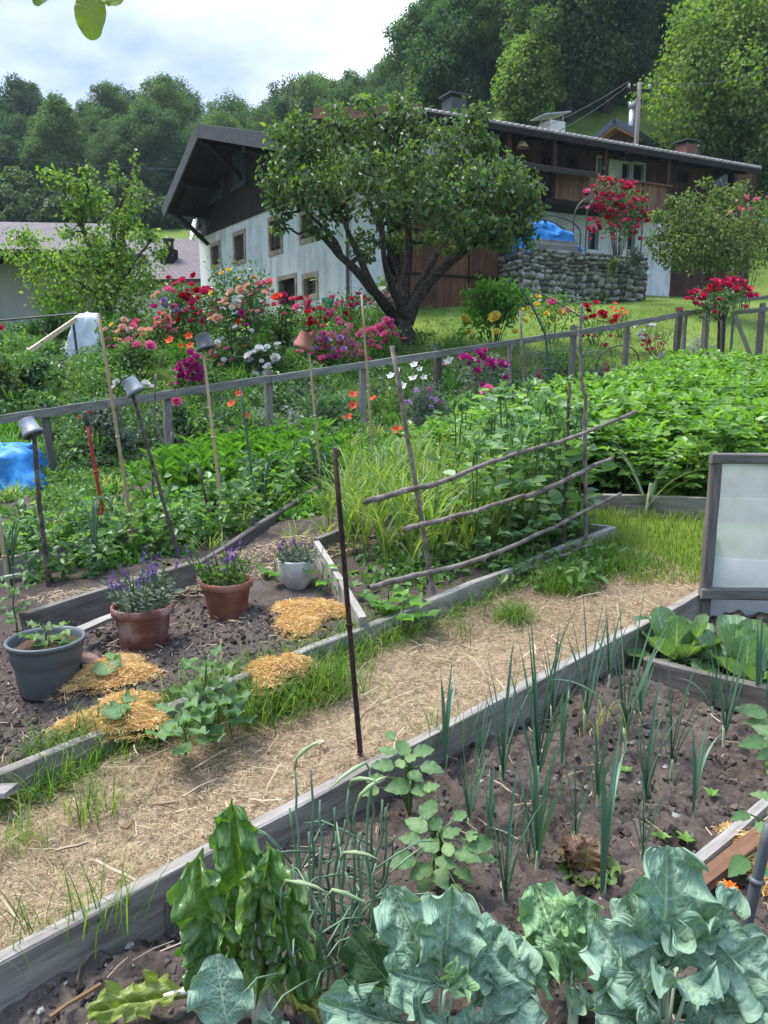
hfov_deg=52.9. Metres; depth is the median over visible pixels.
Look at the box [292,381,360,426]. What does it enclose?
iris clump
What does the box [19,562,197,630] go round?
row board
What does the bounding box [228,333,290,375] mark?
white peony
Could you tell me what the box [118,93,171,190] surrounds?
woodland tree
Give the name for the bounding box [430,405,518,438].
potato plant
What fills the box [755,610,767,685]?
leek
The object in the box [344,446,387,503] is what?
garlic plant
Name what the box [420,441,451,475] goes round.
garlic plant
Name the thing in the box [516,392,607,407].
potato plant
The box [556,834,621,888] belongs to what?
lettuce
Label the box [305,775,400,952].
seeding onion
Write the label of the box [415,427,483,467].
potato plant
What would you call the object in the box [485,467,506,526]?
garlic plant
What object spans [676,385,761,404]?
potato plant
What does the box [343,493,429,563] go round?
garlic plant
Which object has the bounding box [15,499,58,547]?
pea plant
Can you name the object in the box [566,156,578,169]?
window
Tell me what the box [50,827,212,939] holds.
grass tuft
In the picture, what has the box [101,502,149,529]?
pea plant
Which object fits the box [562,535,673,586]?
grass tuft
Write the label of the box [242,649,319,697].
shavings heap
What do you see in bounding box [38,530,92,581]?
pea plant
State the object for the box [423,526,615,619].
bed board
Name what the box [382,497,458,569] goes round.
garlic plant
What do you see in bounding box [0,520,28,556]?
pea plant
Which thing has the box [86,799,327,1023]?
chard plant
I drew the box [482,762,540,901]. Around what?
leek
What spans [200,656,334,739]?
grass tuft
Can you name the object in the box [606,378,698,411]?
potato plant
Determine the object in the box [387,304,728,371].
lawn weeds
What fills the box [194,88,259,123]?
woodland tree
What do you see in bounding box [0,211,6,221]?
scrub bush
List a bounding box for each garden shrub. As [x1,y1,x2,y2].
[0,324,21,401]
[13,353,51,392]
[74,378,153,458]
[99,335,144,382]
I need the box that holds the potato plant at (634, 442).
[606,425,674,475]
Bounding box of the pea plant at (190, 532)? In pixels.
[147,498,219,538]
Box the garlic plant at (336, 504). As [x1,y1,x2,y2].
[307,478,366,542]
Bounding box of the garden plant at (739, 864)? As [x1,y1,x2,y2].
[728,789,767,876]
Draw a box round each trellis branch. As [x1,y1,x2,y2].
[363,410,637,504]
[370,492,621,589]
[401,493,524,532]
[508,542,592,579]
[522,457,613,499]
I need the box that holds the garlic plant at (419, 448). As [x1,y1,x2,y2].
[409,428,437,477]
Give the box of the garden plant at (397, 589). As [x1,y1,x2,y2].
[369,584,441,623]
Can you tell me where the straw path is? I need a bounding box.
[0,544,698,950]
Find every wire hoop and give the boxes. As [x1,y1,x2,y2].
[521,368,563,388]
[593,345,638,374]
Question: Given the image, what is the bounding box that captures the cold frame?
[698,453,767,619]
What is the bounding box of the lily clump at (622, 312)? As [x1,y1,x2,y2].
[609,301,632,336]
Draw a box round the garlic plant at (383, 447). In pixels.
[348,434,396,466]
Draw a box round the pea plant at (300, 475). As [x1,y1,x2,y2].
[267,451,303,486]
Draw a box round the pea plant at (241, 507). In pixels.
[198,478,256,529]
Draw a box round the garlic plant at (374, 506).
[361,480,392,545]
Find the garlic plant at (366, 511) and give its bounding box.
[356,464,383,521]
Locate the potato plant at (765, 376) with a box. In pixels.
[723,368,767,386]
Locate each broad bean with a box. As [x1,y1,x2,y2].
[424,394,490,511]
[441,388,495,483]
[442,428,512,564]
[445,436,505,550]
[459,398,516,519]
[460,413,502,503]
[467,412,514,457]
[469,420,558,551]
[471,379,546,529]
[479,406,535,483]
[479,409,547,535]
[496,392,581,551]
[497,375,552,502]
[506,406,569,519]
[511,390,583,512]
[516,406,587,544]
[519,400,583,512]
[524,409,598,535]
[528,404,610,517]
[550,396,617,531]
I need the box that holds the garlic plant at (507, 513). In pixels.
[487,472,532,537]
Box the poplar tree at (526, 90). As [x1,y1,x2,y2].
[487,29,567,126]
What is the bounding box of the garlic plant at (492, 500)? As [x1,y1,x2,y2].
[441,477,516,531]
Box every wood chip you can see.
[49,982,101,1018]
[55,840,88,851]
[94,858,136,881]
[120,821,131,829]
[151,800,175,805]
[314,738,325,745]
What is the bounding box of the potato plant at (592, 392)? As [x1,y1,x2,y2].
[513,382,630,450]
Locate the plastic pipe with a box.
[740,821,767,926]
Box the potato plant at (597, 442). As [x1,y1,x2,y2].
[523,403,622,475]
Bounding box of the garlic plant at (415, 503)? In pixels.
[391,492,463,536]
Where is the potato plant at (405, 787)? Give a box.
[363,730,443,815]
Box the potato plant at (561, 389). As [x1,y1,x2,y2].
[508,379,604,409]
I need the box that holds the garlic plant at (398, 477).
[385,453,413,507]
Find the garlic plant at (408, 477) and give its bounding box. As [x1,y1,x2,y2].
[399,456,430,521]
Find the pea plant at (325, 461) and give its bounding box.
[304,451,332,475]
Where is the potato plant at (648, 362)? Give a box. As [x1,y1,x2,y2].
[630,358,688,370]
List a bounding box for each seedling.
[81,652,126,675]
[96,689,146,731]
[258,560,279,580]
[303,561,338,589]
[327,573,370,597]
[618,764,632,771]
[651,826,671,839]
[676,830,695,841]
[703,786,718,795]
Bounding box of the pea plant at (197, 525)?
[184,492,215,544]
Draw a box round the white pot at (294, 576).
[277,557,314,589]
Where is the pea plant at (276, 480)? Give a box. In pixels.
[243,451,300,504]
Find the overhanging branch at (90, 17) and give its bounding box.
[32,0,122,39]
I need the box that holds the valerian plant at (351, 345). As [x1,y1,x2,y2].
[324,319,368,372]
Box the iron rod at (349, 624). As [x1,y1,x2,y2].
[332,448,362,757]
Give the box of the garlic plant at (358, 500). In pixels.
[341,482,372,529]
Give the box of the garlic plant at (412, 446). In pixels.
[395,428,430,477]
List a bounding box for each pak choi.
[626,606,725,665]
[691,614,767,683]
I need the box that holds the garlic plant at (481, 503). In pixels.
[444,459,506,551]
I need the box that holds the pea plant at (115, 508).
[83,503,150,529]
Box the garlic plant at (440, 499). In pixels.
[430,472,444,540]
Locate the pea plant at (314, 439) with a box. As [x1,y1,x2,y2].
[308,431,339,474]
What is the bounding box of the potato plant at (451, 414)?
[439,412,475,428]
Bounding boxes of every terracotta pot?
[110,598,173,652]
[200,573,252,620]
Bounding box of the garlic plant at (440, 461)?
[401,437,463,484]
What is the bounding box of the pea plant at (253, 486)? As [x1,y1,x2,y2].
[244,481,267,511]
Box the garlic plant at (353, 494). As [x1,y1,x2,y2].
[299,466,380,520]
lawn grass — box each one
[400,274,767,383]
[513,482,704,585]
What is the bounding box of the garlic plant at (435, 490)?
[416,469,467,527]
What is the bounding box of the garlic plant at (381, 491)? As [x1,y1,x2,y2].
[344,463,424,528]
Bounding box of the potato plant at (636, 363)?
[610,360,689,375]
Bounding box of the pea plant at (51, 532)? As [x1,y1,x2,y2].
[16,504,90,552]
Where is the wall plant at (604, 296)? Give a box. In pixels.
[595,289,611,302]
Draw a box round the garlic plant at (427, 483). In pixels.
[417,462,435,500]
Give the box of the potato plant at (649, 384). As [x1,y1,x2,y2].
[622,382,666,391]
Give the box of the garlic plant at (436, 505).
[397,455,452,562]
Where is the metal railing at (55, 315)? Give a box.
[0,313,76,344]
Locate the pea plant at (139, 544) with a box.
[100,522,166,559]
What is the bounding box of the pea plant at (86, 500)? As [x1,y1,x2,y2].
[75,492,98,533]
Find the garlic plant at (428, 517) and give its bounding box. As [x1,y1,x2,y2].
[410,504,433,559]
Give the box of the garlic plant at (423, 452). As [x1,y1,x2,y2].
[401,425,439,476]
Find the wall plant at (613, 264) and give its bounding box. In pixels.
[606,258,619,277]
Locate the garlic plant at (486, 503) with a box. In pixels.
[479,482,491,533]
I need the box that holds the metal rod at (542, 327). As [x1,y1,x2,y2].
[520,286,552,388]
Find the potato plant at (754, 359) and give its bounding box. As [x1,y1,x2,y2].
[719,353,767,373]
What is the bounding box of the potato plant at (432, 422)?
[384,419,459,456]
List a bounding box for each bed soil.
[0,481,278,630]
[0,580,339,766]
[0,610,767,1023]
[145,500,597,632]
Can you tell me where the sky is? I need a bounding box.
[0,0,418,113]
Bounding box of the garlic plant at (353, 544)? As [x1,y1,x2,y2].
[321,502,386,558]
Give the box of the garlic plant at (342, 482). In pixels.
[318,445,381,517]
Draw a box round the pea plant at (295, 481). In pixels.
[252,458,300,496]
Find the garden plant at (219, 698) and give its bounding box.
[188,678,257,734]
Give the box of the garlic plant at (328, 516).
[297,478,345,532]
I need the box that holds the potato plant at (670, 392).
[639,388,741,425]
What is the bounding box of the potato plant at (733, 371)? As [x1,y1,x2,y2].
[718,368,756,379]
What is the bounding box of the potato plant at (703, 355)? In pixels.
[679,353,741,368]
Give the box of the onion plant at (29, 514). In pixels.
[6,502,54,543]
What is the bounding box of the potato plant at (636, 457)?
[616,437,702,489]
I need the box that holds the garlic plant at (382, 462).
[371,442,394,490]
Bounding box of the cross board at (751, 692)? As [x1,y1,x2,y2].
[643,656,766,717]
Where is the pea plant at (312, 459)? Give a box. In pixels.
[294,438,327,477]
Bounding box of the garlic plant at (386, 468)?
[345,449,427,486]
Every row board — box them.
[0,525,152,580]
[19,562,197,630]
[194,460,358,579]
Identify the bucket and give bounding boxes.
[322,297,334,307]
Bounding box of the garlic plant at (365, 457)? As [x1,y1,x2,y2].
[358,441,379,471]
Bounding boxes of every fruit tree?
[0,149,172,336]
[254,88,551,353]
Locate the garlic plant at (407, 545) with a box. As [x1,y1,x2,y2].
[329,468,453,555]
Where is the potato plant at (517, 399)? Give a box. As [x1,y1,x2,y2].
[490,397,551,415]
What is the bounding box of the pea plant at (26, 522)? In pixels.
[1,502,43,550]
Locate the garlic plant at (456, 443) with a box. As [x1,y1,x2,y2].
[410,424,469,468]
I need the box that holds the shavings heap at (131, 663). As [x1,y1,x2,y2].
[43,651,166,704]
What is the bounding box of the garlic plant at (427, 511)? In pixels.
[405,479,439,520]
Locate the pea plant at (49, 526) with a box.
[43,512,99,537]
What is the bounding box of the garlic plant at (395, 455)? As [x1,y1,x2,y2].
[377,435,422,498]
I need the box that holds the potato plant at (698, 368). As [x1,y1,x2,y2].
[646,366,736,392]
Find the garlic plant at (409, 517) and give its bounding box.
[370,459,433,540]
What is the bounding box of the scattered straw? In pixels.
[0,523,767,1023]
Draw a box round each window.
[210,240,220,269]
[232,228,245,265]
[267,213,282,256]
[298,206,315,244]
[301,271,318,300]
[540,151,550,174]
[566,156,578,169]
[586,226,600,249]
[595,155,601,173]
[608,159,620,176]
[620,161,631,178]
[631,161,645,180]
[676,170,688,184]
[710,171,735,188]
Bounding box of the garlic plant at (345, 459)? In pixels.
[337,435,369,493]
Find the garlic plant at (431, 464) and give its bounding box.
[419,461,437,494]
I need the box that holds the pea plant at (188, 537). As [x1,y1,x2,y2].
[146,499,220,544]
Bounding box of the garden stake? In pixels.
[239,387,255,504]
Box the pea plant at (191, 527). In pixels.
[168,503,202,532]
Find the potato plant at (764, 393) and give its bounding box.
[735,382,767,403]
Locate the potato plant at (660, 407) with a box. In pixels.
[637,402,724,466]
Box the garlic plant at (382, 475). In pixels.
[364,450,390,507]
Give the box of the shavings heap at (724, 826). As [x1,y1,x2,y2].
[710,821,767,908]
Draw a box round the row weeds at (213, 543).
[0,421,429,552]
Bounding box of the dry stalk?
[518,283,587,321]
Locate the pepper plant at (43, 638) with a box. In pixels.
[16,620,77,647]
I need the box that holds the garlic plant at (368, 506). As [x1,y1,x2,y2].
[334,481,389,544]
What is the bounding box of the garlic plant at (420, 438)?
[371,421,439,455]
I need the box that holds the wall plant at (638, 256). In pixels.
[626,244,647,280]
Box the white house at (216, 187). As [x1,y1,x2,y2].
[162,123,467,315]
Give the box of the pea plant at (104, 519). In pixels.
[96,505,158,549]
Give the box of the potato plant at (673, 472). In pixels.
[630,425,753,496]
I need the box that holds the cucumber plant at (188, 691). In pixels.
[166,644,237,714]
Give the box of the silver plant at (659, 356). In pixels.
[648,350,665,365]
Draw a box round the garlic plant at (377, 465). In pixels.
[340,441,393,504]
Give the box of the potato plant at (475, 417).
[463,415,525,456]
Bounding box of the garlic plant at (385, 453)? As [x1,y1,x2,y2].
[369,445,420,476]
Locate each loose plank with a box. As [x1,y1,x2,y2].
[0,572,20,580]
[0,783,18,798]
[77,614,114,631]
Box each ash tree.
[625,0,767,174]
[743,83,767,221]
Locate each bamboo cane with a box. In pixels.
[0,514,10,596]
[97,313,135,542]
[202,350,221,503]
[308,351,322,488]
[361,294,374,464]
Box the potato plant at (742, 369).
[724,364,766,377]
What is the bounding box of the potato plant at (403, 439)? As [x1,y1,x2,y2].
[377,436,448,482]
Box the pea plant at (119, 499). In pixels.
[103,495,134,522]
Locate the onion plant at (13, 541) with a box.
[2,516,48,586]
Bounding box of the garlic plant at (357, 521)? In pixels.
[310,466,394,544]
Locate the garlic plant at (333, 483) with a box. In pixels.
[312,457,372,513]
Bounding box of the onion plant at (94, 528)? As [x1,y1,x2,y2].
[51,497,123,569]
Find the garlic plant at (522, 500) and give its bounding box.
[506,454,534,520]
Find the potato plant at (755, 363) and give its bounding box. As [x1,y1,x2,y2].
[701,361,767,383]
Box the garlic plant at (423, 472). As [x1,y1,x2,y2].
[412,442,435,496]
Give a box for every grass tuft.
[0,790,75,864]
[0,830,149,978]
[0,869,70,970]
[41,755,156,834]
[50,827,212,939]
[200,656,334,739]
[260,634,393,718]
[385,691,486,751]
[435,605,483,648]
[477,587,554,634]
[513,554,614,603]
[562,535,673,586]
[565,583,604,598]
[576,669,627,739]
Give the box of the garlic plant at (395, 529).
[348,478,426,561]
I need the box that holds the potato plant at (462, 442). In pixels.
[450,435,514,467]
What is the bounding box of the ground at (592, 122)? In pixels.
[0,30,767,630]
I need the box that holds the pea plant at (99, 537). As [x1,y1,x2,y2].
[71,517,116,561]
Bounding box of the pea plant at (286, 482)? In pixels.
[240,469,295,510]
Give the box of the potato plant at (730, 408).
[690,405,767,452]
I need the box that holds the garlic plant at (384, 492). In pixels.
[341,464,431,546]
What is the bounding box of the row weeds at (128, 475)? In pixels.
[33,422,387,497]
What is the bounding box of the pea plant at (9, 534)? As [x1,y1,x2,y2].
[0,531,18,548]
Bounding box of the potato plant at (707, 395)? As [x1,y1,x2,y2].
[674,390,767,459]
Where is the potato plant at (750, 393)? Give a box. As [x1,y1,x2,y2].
[732,387,767,406]
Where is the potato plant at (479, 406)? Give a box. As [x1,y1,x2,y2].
[468,403,515,425]
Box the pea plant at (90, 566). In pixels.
[72,508,127,577]
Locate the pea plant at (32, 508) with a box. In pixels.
[3,499,46,553]
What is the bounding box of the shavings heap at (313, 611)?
[267,597,365,644]
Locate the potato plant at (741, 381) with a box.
[702,377,767,406]
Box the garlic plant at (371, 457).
[339,439,405,502]
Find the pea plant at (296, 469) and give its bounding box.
[286,446,302,493]
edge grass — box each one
[0,522,650,820]
[0,589,401,765]
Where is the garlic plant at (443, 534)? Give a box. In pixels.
[427,479,464,556]
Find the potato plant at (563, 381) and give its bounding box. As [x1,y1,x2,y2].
[537,377,646,425]
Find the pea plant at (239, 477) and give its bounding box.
[236,465,264,511]
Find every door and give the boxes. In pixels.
[277,272,296,313]
[410,202,521,309]
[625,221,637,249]
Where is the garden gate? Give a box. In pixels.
[720,295,767,368]
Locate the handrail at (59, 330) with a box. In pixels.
[14,317,77,359]
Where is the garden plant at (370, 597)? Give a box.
[358,588,412,611]
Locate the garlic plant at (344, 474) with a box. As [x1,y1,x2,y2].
[328,449,358,491]
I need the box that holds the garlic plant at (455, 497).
[368,474,493,566]
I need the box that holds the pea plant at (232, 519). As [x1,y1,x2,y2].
[216,491,263,534]
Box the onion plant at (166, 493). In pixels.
[132,483,190,518]
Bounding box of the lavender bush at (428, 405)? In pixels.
[399,380,451,437]
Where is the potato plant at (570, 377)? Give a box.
[537,372,626,412]
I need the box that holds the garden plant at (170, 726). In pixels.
[145,695,224,756]
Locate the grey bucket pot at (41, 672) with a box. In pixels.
[3,626,85,701]
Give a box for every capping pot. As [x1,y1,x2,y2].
[18,416,43,439]
[121,376,144,397]
[194,332,214,352]
[293,331,314,351]
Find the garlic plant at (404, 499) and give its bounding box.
[378,473,431,543]
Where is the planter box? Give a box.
[532,239,577,255]
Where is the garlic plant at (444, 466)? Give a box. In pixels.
[424,443,449,493]
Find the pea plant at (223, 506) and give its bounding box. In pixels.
[214,485,234,537]
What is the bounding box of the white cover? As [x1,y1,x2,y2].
[61,312,99,359]
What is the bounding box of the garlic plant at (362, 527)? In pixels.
[316,461,410,564]
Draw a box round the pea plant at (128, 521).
[87,498,151,549]
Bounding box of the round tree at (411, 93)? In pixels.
[397,69,475,113]
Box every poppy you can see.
[223,399,239,426]
[232,390,245,410]
[340,412,351,432]
[347,400,358,420]
[348,390,358,412]
[367,395,381,417]
[388,424,402,446]
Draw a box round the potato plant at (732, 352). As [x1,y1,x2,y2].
[684,348,761,375]
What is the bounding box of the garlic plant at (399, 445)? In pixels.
[362,436,416,465]
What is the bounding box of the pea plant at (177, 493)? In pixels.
[134,490,201,523]
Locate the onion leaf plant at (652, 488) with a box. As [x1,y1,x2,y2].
[595,443,705,514]
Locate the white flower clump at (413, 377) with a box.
[383,356,452,417]
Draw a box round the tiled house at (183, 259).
[113,237,201,322]
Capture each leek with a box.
[426,731,489,826]
[440,659,458,769]
[468,682,492,765]
[482,639,531,779]
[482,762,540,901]
[485,758,496,839]
[495,785,548,862]
[506,606,586,789]
[516,716,571,868]
[540,625,571,722]
[551,584,670,754]
[554,745,594,834]
[560,670,570,763]
[565,586,610,732]
[583,713,620,806]
[595,593,635,686]
[600,721,624,896]
[613,646,655,721]
[625,756,663,860]
[629,672,681,811]
[652,658,709,781]
[682,642,735,717]
[691,714,719,817]
[709,615,750,747]
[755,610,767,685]
[765,660,767,747]
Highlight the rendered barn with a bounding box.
[0,222,134,331]
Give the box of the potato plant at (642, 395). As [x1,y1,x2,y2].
[597,394,673,422]
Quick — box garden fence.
[0,302,711,483]
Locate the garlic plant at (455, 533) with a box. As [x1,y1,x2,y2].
[408,498,496,562]
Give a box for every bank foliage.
[0,302,617,463]
[0,312,610,439]
[0,408,65,453]
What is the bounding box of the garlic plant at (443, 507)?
[433,456,471,530]
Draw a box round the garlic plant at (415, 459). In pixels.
[400,432,424,484]
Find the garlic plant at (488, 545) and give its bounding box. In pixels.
[410,466,539,547]
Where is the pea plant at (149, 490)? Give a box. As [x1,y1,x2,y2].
[142,473,192,527]
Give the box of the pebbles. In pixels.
[37,611,767,1014]
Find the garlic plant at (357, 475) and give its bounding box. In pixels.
[331,460,383,498]
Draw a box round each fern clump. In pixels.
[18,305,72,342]
[253,324,298,344]
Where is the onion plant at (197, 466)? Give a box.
[178,457,219,488]
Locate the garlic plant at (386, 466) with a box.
[364,452,406,482]
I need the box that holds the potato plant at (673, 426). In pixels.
[636,412,723,478]
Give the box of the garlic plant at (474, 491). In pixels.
[459,459,497,550]
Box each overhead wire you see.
[0,156,176,169]
[541,81,628,127]
[559,86,626,130]
[650,70,766,84]
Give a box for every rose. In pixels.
[121,397,194,433]
[583,167,652,255]
[641,176,767,279]
[678,276,759,355]
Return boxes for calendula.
[716,879,739,890]
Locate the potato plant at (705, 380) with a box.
[665,368,754,403]
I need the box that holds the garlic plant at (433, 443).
[391,427,450,467]
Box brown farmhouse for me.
[305,90,761,309]
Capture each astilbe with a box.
[533,367,550,392]
[597,361,612,379]
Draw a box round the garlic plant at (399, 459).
[383,444,405,483]
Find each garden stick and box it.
[28,434,50,586]
[131,394,180,558]
[151,478,154,509]
[152,374,165,446]
[197,468,214,529]
[390,345,435,595]
[511,346,513,410]
[519,310,525,412]
[562,382,570,543]
[578,304,588,544]
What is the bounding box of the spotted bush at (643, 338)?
[633,318,674,356]
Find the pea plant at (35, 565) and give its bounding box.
[2,510,68,583]
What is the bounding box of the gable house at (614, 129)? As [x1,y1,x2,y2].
[593,101,664,148]
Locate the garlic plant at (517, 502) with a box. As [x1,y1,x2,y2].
[491,482,525,524]
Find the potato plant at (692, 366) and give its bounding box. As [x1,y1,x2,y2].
[656,361,723,384]
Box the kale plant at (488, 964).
[317,883,548,1023]
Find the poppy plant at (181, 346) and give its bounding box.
[161,332,212,367]
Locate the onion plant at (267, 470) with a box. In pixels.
[243,451,293,509]
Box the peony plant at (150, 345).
[115,336,168,377]
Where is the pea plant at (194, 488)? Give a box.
[187,475,219,525]
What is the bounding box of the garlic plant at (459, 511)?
[442,469,491,543]
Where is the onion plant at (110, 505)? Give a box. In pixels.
[83,488,146,540]
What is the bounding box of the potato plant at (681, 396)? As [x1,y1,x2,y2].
[603,391,725,442]
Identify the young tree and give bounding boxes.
[0,166,38,195]
[102,175,152,202]
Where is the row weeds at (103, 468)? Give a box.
[39,416,256,480]
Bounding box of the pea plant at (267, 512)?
[208,466,280,520]
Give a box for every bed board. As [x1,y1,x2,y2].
[0,601,428,802]
[0,694,503,1012]
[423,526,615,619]
[497,590,700,729]
[588,494,705,519]
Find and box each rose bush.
[94,317,127,352]
[106,312,145,344]
[130,310,182,348]
[141,272,210,340]
[190,285,229,334]
[198,245,276,371]
[205,332,237,368]
[239,277,282,342]
[260,292,300,350]
[288,306,332,366]
[292,294,344,332]
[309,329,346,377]
[314,316,406,371]
[325,286,375,329]
[365,270,396,322]
[453,346,518,408]
[521,289,582,343]
[573,286,620,346]
[711,194,767,308]
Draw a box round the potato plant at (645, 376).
[607,373,669,398]
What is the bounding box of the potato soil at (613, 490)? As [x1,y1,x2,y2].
[574,467,702,497]
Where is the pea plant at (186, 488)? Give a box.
[178,484,213,513]
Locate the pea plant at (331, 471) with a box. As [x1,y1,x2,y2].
[314,452,333,481]
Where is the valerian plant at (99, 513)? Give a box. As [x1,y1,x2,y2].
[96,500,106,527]
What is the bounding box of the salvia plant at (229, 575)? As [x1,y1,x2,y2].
[184,534,265,585]
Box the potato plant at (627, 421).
[548,417,655,485]
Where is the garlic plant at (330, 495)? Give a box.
[316,467,345,522]
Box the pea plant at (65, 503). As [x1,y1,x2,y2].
[59,487,100,540]
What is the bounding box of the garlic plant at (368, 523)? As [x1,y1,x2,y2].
[334,464,386,549]
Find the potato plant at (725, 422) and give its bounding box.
[671,406,767,488]
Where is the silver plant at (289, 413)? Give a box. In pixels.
[250,406,303,433]
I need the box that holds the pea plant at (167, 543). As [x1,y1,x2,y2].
[147,486,198,555]
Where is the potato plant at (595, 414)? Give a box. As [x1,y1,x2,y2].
[543,405,645,470]
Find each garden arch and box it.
[501,214,580,256]
[572,191,642,255]
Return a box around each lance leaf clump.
[124,441,254,503]
[159,444,233,496]
[168,443,227,462]
[173,445,273,497]
[177,431,244,445]
[182,436,263,459]
[183,431,285,462]
[200,428,271,442]
[233,422,300,443]
[240,439,312,491]
[240,451,302,491]
[245,432,308,459]
[252,436,312,478]
[258,430,333,463]
[271,416,358,458]
[276,431,359,477]
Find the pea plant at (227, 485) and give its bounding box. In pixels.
[203,471,246,524]
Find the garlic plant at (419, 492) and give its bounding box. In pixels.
[389,464,445,514]
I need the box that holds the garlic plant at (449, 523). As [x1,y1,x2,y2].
[422,492,470,552]
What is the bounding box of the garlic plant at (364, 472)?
[360,450,374,494]
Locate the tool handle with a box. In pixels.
[83,411,104,514]
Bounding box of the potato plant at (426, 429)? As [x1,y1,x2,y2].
[411,419,473,442]
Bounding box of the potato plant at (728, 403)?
[696,397,750,418]
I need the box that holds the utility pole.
[627,82,650,143]
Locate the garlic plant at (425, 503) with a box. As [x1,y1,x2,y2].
[376,460,464,548]
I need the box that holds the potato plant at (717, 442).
[676,437,762,477]
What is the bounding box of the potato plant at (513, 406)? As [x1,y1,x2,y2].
[458,402,517,425]
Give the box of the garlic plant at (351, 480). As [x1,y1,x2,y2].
[309,460,373,518]
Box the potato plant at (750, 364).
[745,361,767,374]
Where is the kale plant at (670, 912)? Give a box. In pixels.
[578,844,767,1023]
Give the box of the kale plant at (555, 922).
[517,880,603,1023]
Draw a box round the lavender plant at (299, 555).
[269,537,323,568]
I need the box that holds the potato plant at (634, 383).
[576,378,665,411]
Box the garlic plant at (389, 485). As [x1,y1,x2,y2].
[331,452,416,508]
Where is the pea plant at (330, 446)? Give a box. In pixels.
[290,443,340,482]
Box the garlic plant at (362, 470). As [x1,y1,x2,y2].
[355,458,385,492]
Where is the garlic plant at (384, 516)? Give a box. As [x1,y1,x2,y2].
[345,456,412,552]
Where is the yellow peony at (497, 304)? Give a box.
[449,272,540,342]
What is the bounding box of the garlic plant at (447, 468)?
[398,441,468,495]
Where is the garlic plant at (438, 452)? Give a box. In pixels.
[417,436,451,469]
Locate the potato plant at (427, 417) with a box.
[400,415,459,441]
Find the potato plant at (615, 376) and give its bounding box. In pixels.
[584,370,638,384]
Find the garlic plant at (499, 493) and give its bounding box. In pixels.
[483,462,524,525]
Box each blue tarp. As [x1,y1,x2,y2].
[0,442,48,491]
[506,220,582,255]
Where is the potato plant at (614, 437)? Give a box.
[517,397,646,485]
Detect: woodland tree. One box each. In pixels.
[0,71,44,129]
[0,96,8,128]
[0,110,46,187]
[0,134,37,182]
[11,81,47,115]
[18,89,93,192]
[44,116,90,191]
[73,99,90,128]
[76,105,119,177]
[80,79,129,176]
[83,113,146,185]
[88,82,153,190]
[113,97,191,196]
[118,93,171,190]
[126,71,195,193]
[163,76,210,178]
[173,123,195,148]
[181,108,246,156]
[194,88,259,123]
[226,107,253,129]
[240,98,253,112]
[245,103,289,131]
[254,72,305,132]
[256,94,275,109]
[271,72,337,132]
[298,70,322,84]
[306,72,340,96]
[315,77,376,106]
[331,67,362,83]
[337,73,376,101]
[364,54,401,90]
[364,63,387,86]
[375,0,437,103]
[378,64,411,105]
[401,0,499,113]
[404,29,450,97]
[408,0,439,20]
[418,0,448,38]
[462,0,516,54]
[470,22,503,96]
[478,0,520,77]
[491,0,629,103]
[499,0,636,122]
[555,0,678,113]
[631,0,697,70]
[650,0,685,50]
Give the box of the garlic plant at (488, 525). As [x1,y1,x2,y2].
[458,453,532,541]
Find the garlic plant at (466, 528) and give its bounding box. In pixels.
[455,491,480,559]
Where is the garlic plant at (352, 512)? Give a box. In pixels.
[326,484,365,550]
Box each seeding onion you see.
[242,864,372,1023]
[258,742,380,944]
[289,847,379,991]
[291,800,382,953]
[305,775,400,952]
[306,782,440,905]
[307,761,437,942]
[326,851,376,957]
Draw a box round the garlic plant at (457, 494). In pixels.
[426,457,494,533]
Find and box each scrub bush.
[0,187,28,210]
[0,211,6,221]
[2,202,38,221]
[17,193,47,214]
[27,186,58,198]
[27,212,51,222]
[38,191,100,222]
[81,179,122,201]
[85,201,123,223]
[102,207,140,229]
[121,195,177,229]
[169,217,204,228]
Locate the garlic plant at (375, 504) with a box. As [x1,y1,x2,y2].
[352,475,392,518]
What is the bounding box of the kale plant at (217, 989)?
[187,954,289,1023]
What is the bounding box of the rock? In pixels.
[224,427,240,433]
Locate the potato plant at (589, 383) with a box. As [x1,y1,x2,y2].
[573,378,663,409]
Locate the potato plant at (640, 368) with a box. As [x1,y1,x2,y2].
[605,365,670,373]
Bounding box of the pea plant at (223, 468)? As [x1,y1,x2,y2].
[202,467,241,513]
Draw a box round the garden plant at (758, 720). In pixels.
[735,704,767,774]
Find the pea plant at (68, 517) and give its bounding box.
[56,505,114,562]
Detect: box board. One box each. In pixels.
[313,541,366,626]
[314,519,364,551]
[550,519,610,529]
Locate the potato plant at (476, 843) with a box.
[386,799,496,896]
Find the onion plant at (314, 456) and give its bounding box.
[286,431,338,492]
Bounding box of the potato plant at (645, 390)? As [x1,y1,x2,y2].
[571,385,689,450]
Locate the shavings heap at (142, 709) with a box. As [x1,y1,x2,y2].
[29,688,174,748]
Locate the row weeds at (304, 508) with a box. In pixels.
[0,427,410,571]
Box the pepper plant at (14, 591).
[0,564,39,632]
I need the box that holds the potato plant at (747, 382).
[728,377,767,403]
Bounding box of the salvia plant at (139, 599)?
[101,545,183,619]
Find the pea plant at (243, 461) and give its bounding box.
[235,449,257,488]
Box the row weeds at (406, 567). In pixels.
[0,443,626,605]
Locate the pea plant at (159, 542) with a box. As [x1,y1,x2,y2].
[148,499,182,548]
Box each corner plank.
[695,798,767,864]
[703,818,767,890]
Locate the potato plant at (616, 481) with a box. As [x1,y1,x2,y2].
[569,422,675,493]
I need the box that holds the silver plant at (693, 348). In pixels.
[686,332,714,352]
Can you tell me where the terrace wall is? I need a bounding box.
[497,248,648,305]
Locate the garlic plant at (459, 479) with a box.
[436,453,480,505]

